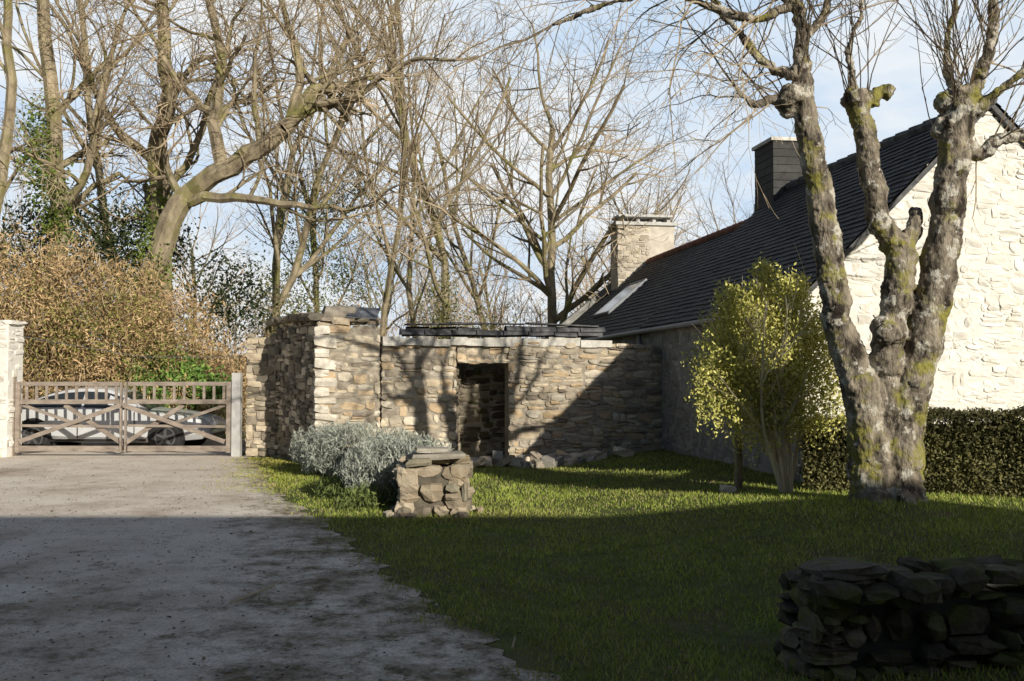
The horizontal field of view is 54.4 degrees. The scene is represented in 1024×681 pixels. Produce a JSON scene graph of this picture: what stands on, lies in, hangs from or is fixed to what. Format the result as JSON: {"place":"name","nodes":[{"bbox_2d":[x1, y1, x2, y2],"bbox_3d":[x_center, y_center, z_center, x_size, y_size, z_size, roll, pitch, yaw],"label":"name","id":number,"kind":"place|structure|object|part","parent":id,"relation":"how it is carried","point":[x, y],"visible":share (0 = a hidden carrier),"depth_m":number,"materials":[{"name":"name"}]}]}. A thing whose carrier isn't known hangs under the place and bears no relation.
{"place":"outdoors","nodes":[
{"label":"outdoors","id":0,"kind":"place"},
{"bbox_2d":[0,439,560,680],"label":"gravel driveway","id":1,"kind":"structure","parent":0,"point":[319,651],"depth_m":7.79,"materials":[{"name":"grey gravel"}]},
{"bbox_2d":[22,386,225,451],"bbox_3d":[-8.705,1.715,21.874,4.510,1.435,2.035,0,-2,0],"label":"parked car","id":2,"kind":"object","parent":1,"relation":"on","point":[153,436],"visible":0.59,"depth_m":21.09,"materials":[{"name":"silver paint"}]},
{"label":"car windows","id":3,"kind":"part","parent":2,"relation":"part of","materials":[{"name":"black glass"}]},
{"bbox_2d":[12,373,242,456],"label":"wooden gate","id":4,"kind":"structure","parent":1,"relation":"on","point":[232,402],"depth_m":19.99,"materials":[{"name":"brown wood"}]},
{"bbox_2d":[0,473,501,680],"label":"loose pebbles","id":5,"kind":"object","parent":1,"relation":"on","point":[255,675],"visible":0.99,"depth_m":7.72,"materials":[{"name":"grey gravel"}]},
{"bbox_2d":[230,581,515,648],"bbox_3d":[-1.104,1.865,6.758,2.724,0.072,0.649,-2,-3,45],"label":"fallen twig","id":6,"kind":"object","parent":1,"relation":"on","point":[268,587],"visible":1,"depth_m":7.46,"materials":[{"name":"brown wood"}]},
{"bbox_2d":[0,455,1017,680],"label":"fallen leaves","id":7,"kind":"object","parent":1,"relation":"on","point":[225,673],"visible":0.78,"depth_m":7.77,"materials":[{"name":"brown plant"}]},
{"bbox_2d":[0,0,1023,353],"label":"sky","id":8,"kind":"structure","parent":0,"point":[898,65],"materials":[{"name":"blue"}]},
{"bbox_2d":[22,344,1023,680],"bbox_3d":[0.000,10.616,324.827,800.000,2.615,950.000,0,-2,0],"label":"ground","id":9,"kind":"structure","parent":0,"point":[674,622],"depth_m":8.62,"materials":[{"name":"green plant"}]},
{"bbox_2d":[0,320,27,456],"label":"white gate pier","id":10,"kind":"structure","parent":9,"relation":"on","point":[11,354],"depth_m":19.82,"materials":[{"name":"stone"}]},
{"bbox_2d":[16,335,142,356],"bbox_3d":[-7.702,0.112,20.275,4.810,0.461,0.049,0,-2,-4],"label":"fence wire","id":11,"kind":"object","parent":10,"relation":"attached to","point":[79,346],"visible":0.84,"depth_m":20.22,"materials":[{"name":"metal"}]},
{"bbox_2d":[0,0,241,312],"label":"bare birch tree","id":12,"kind":"object","parent":9,"relation":"on","point":[39,71],"visible":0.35,"depth_m":33.30,"materials":[{"name":"brown plant"}]},
{"bbox_2d":[0,188,247,435],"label":"overgrown hedge","id":13,"kind":"object","parent":9,"relation":"on","point":[119,322],"visible":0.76,"depth_m":22.75,"materials":[{"name":"brown plant"}]},
{"bbox_2d":[0,0,248,386],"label":"bare oak tree","id":14,"kind":"object","parent":9,"relation":"on","point":[8,129],"visible":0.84,"depth_m":24.46,"materials":[{"name":"brown plant"}]},
{"bbox_2d":[0,167,281,356],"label":"holly bush","id":15,"kind":"object","parent":9,"relation":"on","point":[126,240],"visible":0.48,"depth_m":25.97,"materials":[{"name":"green plant"}]},
{"bbox_2d":[109,340,231,410],"bbox_3d":[-7.903,0.870,22.921,2.828,1.756,1.576,0,-2,0],"label":"laurel bush","id":16,"kind":"object","parent":9,"relation":"on","point":[197,370],"visible":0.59,"depth_m":22.74,"materials":[{"name":"green plant"}]},
{"bbox_2d":[0,0,402,346],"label":"bare oak tree","id":17,"kind":"object","parent":9,"relation":"on","point":[156,136],"visible":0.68,"depth_m":25.44,"materials":[{"name":"brown plant"}]},
{"bbox_2d":[186,456,318,492],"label":"grass verge","id":18,"kind":"object","parent":9,"relation":"on","point":[274,464],"depth_m":16.89,"materials":[{"name":"green plant"}]},
{"bbox_2d":[49,0,527,442],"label":"bare oak tree","id":19,"kind":"object","parent":9,"relation":"on","point":[199,186],"visible":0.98,"depth_m":23.65,"materials":[{"name":"brown plant"}]},
{"bbox_2d":[15,67,179,312],"bbox_3d":[-10.109,-3.709,24.234,3.868,6.130,2.512,1,-2,-21],"label":"ivy growth","id":20,"kind":"object","parent":19,"relation":"attached to","point":[54,213],"visible":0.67,"depth_m":24.31,"materials":[{"name":"green plant"}]},
{"bbox_2d":[188,34,415,325],"bbox_3d":[-7.026,-3.931,32.561,5.527,12.262,8.858,1,-2,-31],"label":"bare tree","id":21,"kind":"object","parent":9,"relation":"on","point":[314,244],"visible":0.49,"depth_m":31.22,"materials":[{"name":"plant"}]},
{"bbox_2d":[186,0,432,330],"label":"bare birch tree","id":22,"kind":"object","parent":9,"relation":"on","point":[281,213],"visible":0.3,"depth_m":36.14,"materials":[{"name":"brown plant"}]},
{"bbox_2d":[123,326,500,358],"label":"distant undergrowth","id":23,"kind":"object","parent":9,"relation":"on","point":[239,348],"depth_m":50.45,"materials":[{"name":"green plant"}]},
{"bbox_2d":[289,419,384,476],"bbox_3d":[-2.862,1.756,16.327,1.800,0.964,1.720,0,-2,0],"label":"lavender bush","id":24,"kind":"object","parent":9,"relation":"on","point":[322,452],"visible":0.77,"depth_m":16.02,"materials":[{"name":"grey plant"}]},
{"bbox_2d":[226,0,455,336],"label":"bare ash tree","id":25,"kind":"object","parent":9,"relation":"on","point":[296,272],"visible":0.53,"depth_m":28.77,"materials":[{"name":"brown plant"}]},
{"bbox_2d":[312,468,397,513],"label":"wild weeds","id":26,"kind":"object","parent":9,"relation":"on","point":[368,498],"visible":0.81,"depth_m":12.48,"materials":[{"name":"green plant"}]},
{"bbox_2d":[144,0,588,338],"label":"bare ash tree","id":27,"kind":"object","parent":9,"relation":"on","point":[435,218],"visible":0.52,"depth_m":32.33,"materials":[{"name":"brown plant"}]},
{"bbox_2d":[0,105,753,354],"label":"distant trees","id":28,"kind":"object","parent":9,"relation":"on","point":[581,293],"visible":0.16,"depth_m":59.74,"materials":[{"name":"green plant"}]},
{"bbox_2d":[245,242,515,338],"bbox_3d":[-3.423,-0.624,30.357,9.470,6.332,3.867,2,-2,-42],"label":"ivy thicket","id":29,"kind":"object","parent":9,"relation":"on","point":[440,320],"visible":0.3,"depth_m":32.45,"materials":[{"name":"green plant"}]},
{"bbox_2d":[192,259,589,430],"bbox_3d":[-2.391,0.521,32.240,17.252,7.185,7.770,1,-2,-35],"label":"shrub thicket","id":30,"kind":"object","parent":9,"relation":"on","point":[491,313],"visible":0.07,"depth_m":34.12,"materials":[{"name":"brown plant"}]},
{"bbox_2d":[365,426,420,445],"bbox_3d":[-1.751,1.722,14.876,1.089,0.918,1.066,0,-2,0],"label":"lavender bush","id":31,"kind":"object","parent":9,"relation":"on","point":[402,432],"visible":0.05,"depth_m":14.86,"materials":[{"name":"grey plant"}]},
{"bbox_2d":[333,429,456,501],"bbox_3d":[-1.596,1.652,13.075,1.394,0.963,1.762,2,-2,-42],"label":"lavender bush","id":32,"kind":"object","parent":9,"relation":"on","point":[372,466],"visible":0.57,"depth_m":12.86,"materials":[{"name":"grey plant"}]},
{"bbox_2d":[344,446,461,515],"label":"stone wall","id":33,"kind":"structure","parent":9,"relation":"on","point":[437,478],"depth_m":11.77,"materials":[{"name":"grey stone"}]},
{"bbox_2d":[262,0,549,337],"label":"bare ash tree","id":34,"kind":"object","parent":9,"relation":"on","point":[409,276],"visible":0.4,"depth_m":41.62,"materials":[{"name":"brown plant"}]},
{"bbox_2d":[334,440,483,519],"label":"garden wall stones","id":35,"kind":"object","parent":9,"relation":"on","point":[427,461],"visible":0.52,"depth_m":11.72,"materials":[{"name":"beige stone"}]},
{"bbox_2d":[311,0,556,329],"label":"bare ash tree","id":36,"kind":"object","parent":9,"relation":"on","point":[459,247],"visible":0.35,"depth_m":42.36,"materials":[{"name":"brown plant"}]},
{"bbox_2d":[273,0,596,375],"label":"bare ash tree","id":37,"kind":"object","parent":9,"relation":"on","point":[402,124],"visible":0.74,"depth_m":27.84,"materials":[{"name":"brown plant"}]},
{"bbox_2d":[244,321,662,462],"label":"wall stones","id":38,"kind":"object","parent":9,"relation":"on","point":[325,382],"depth_m":18.76,"materials":[{"name":"beige stone"}]},
{"bbox_2d":[248,323,661,459],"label":"stone wall","id":39,"kind":"structure","parent":9,"relation":"on","point":[353,332],"depth_m":18.77,"materials":[{"name":"beige stone"}]},
{"bbox_2d":[267,306,654,349],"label":"loose coping stones","id":40,"kind":"object","parent":39,"relation":"on","point":[334,315],"visible":0.94,"depth_m":18.01,"materials":[{"name":"beige stone"}]},
{"bbox_2d":[345,307,379,318],"bbox_3d":[-2.716,-0.506,18.137,0.662,0.250,0.320,1,-2,-16],"label":"slate piece","id":41,"kind":"object","parent":40,"relation":"on","point":[366,312],"visible":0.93,"depth_m":18.11,"materials":[{"name":"grey stone"}]},
{"bbox_2d":[380,336,611,347],"bbox_3d":[-0.276,0.032,18.795,4.367,0.195,0.568,0,-2,-13],"label":"mortar capping","id":42,"kind":"object","parent":39,"relation":"on","point":[467,341],"visible":0.84,"depth_m":18.47,"materials":[{"name":"grey concrete"}]},
{"bbox_2d":[399,322,605,337],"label":"stacked ridge tiles","id":43,"kind":"object","parent":42,"relation":"on","point":[577,331],"visible":0.99,"depth_m":18.62,"materials":[{"name":"grey stone"}]},
{"bbox_2d":[343,0,724,326],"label":"bare ash tree","id":44,"kind":"object","parent":9,"relation":"on","point":[547,263],"visible":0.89,"depth_m":33.24,"materials":[{"name":"brown plant"}]},
{"bbox_2d":[470,446,633,467],"bbox_3d":[0.677,2.163,18.233,3.132,0.446,1.126,1,-2,-17],"label":"rubble pile","id":45,"kind":"object","parent":9,"relation":"on","point":[557,458],"visible":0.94,"depth_m":17.91,"materials":[{"name":"stone"}]},
{"bbox_2d":[546,137,724,302],"bbox_3d":[5.633,-2.663,39.352,7.442,10.997,7.713,-1,-2,21],"label":"bare ash tree","id":46,"kind":"object","parent":9,"relation":"on","point":[657,212],"visible":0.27,"depth_m":39.52,"materials":[{"name":"brown plant"}]},
{"bbox_2d":[604,312,802,479],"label":"side wall stones","id":47,"kind":"object","parent":9,"relation":"on","point":[673,429],"visible":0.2,"depth_m":17.82,"materials":[{"name":"grey stone"}]},
{"bbox_2d":[645,317,799,481],"bbox_3d":[3.414,0.989,16.818,0.300,2.680,7.298,0,-2,-8],"label":"side wall render","id":48,"kind":"object","parent":9,"relation":"on","point":[718,448],"depth_m":17.58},
{"bbox_2d":[422,0,1023,504],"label":"pollarded tree","id":49,"kind":"object","parent":9,"relation":"on","point":[886,384],"visible":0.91,"depth_m":10.68,"materials":[{"name":"brown plant"}]},
{"bbox_2d":[719,485,736,492],"bbox_3d":[2.679,1.850,12.350,0.215,0.112,0.162,0,-2,0],"label":"pale garden stone","id":50,"kind":"object","parent":9,"relation":"on","point":[726,488],"visible":0.92,"depth_m":12.28,"materials":[{"name":"grey stone"}]},
{"bbox_2d":[733,425,742,490],"bbox_3d":[2.853,1.524,12.558,0.114,0.923,0.108,0,-2,0],"label":"old wooden post","id":51,"kind":"object","parent":9,"relation":"on","point":[738,474],"visible":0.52,"depth_m":12.52,"materials":[{"name":"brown wood"}]},
{"bbox_2d":[680,243,846,492],"bbox_3d":[3.028,0.338,12.050,1.963,3.158,2.405,-2,-2,42],"label":"variegated shrub","id":52,"kind":"object","parent":9,"relation":"on","point":[774,375],"visible":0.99,"depth_m":12.05,"materials":[{"name":"green plant"}]},
{"bbox_2d":[773,551,1023,680],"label":"dry wall stones","id":53,"kind":"object","parent":9,"relation":"on","point":[824,598],"visible":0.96,"depth_m":5.62,"materials":[{"name":"grey stone"}]},
{"bbox_2d":[795,111,1023,475],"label":"gable stones","id":54,"kind":"object","parent":9,"relation":"on","point":[1006,301],"visible":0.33,"depth_m":13.61,"materials":[{"name":"white stone"}]},
{"bbox_2d":[798,115,1023,481],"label":"house wall","id":55,"kind":"structure","parent":9,"relation":"on","point":[1005,357],"depth_m":13.61,"materials":[{"name":"white stone"}]},
{"bbox_2d":[801,405,1023,497],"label":"clipped hedge","id":56,"kind":"object","parent":9,"relation":"on","point":[979,455],"visible":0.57,"depth_m":11.73,"materials":[{"name":"green plant"}]},
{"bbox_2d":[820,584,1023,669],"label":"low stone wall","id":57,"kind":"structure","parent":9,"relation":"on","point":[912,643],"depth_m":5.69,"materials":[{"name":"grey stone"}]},
{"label":"wing walls","id":58,"kind":"object","parent":9,"relation":"on","visible":0},
{"bbox_2d":[637,334,642,344],"bbox_3d":[2.646,1.002,20.486,0.126,2.285,0.077,0,-2,-8],"label":"downpipe","id":59,"kind":"object","parent":58,"relation":"attached to","point":[639,339],"visible":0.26,"depth_m":20.48,"materials":[{"name":"metal"}]},
{"bbox_2d":[574,104,1023,339],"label":"roof deck","id":60,"kind":"structure","parent":58,"relation":"on","point":[908,188],"depth_m":13.69,"materials":[{"name":"tile"}]},
{"bbox_2d":[557,282,610,326],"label":"gable parapet","id":61,"kind":"structure","parent":60,"relation":"on","point":[580,311],"depth_m":30.77,"materials":[{"name":"beige stone"}]},
{"bbox_2d":[611,225,673,290],"bbox_3d":[3.988,-2.403,30.498,1.750,2.120,0.900,0,-2,-8],"label":"chimney","id":62,"kind":"object","parent":60,"relation":"on","point":[656,246],"visible":0.43,"depth_m":30.13,"materials":[{"name":"beige stone"}]},
{"bbox_2d":[616,225,649,284],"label":"chimney stones","id":63,"kind":"object","parent":62,"relation":"attached to","point":[626,252],"visible":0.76,"depth_m":29.97,"materials":[{"name":"beige stone"}]},
{"bbox_2d":[608,214,676,228],"bbox_3d":[3.988,-3.629,30.536,1.900,0.327,1.050,0,-2,-8],"label":"chimney cap","id":64,"kind":"object","parent":62,"relation":"on","point":[663,220],"visible":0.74,"depth_m":30.13,"materials":[{"name":"paint"}]},
{"bbox_2d":[581,309,776,339],"bbox_3d":[2.377,-0.122,21.897,0.100,0.160,17.196,0,-2,-8],"label":"gutter","id":65,"kind":"object","parent":60,"relation":"attached to","point":[660,328],"visible":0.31,"depth_m":19.15,"materials":[{"name":"metal"}]},
{"bbox_2d":[646,219,747,263],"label":"ridge tiles","id":66,"kind":"object","parent":60,"relation":"on","point":[726,230],"visible":0.55,"depth_m":25.42,"materials":[{"name":"tile"}]},
{"bbox_2d":[571,103,1020,338],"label":"slate roof","id":67,"kind":"structure","parent":60,"relation":"on","point":[667,290],"depth_m":18.07,"materials":[{"name":"grey stone"}]},
{"bbox_2d":[593,278,647,317],"bbox_3d":[2.930,-1.122,27.015,1.161,1.001,1.620,0,-2,-8],"label":"skylight frame","id":68,"kind":"object","parent":67,"relation":"on","point":[622,300],"visible":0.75,"depth_m":26.27,"materials":[{"name":"grey metal"}]},
{"bbox_2d":[596,281,641,313],"bbox_3d":[2.903,-1.155,27.012,0.995,0.836,1.500,0,-2,-8],"label":"skylight","id":69,"kind":"object","parent":68,"relation":"in","point":[618,298],"visible":1,"depth_m":27.05,"materials":[{"name":"glass"}]},
{"bbox_2d":[753,141,802,213],"bbox_3d":[5.547,-2.998,20.636,0.799,2.090,1.141,0,-2,-8],"label":"slate hung chimney","id":70,"kind":"object","parent":67,"relation":"on","point":[777,167],"visible":0.49,"depth_m":20.20,"materials":[{"name":"grey stone"}]},
{"bbox_2d":[752,136,796,150],"bbox_3d":[5.547,-4.068,20.670,0.780,0.070,1.050,0,-2,-8],"label":"chimney cap","id":71,"kind":"object","parent":70,"relation":"on","point":[763,143],"visible":0.36,"depth_m":20.17,"materials":[{"name":"grey concrete"}]},
{"bbox_2d":[785,94,997,188],"bbox_3d":[6.026,-3.205,17.397,0.200,0.200,7.602,0,-2,-8],"label":"ridge cap","id":72,"kind":"object","parent":60,"relation":"on","point":[910,131],"visible":0.35,"depth_m":16.18,"materials":[{"name":"tile"}]}
]}

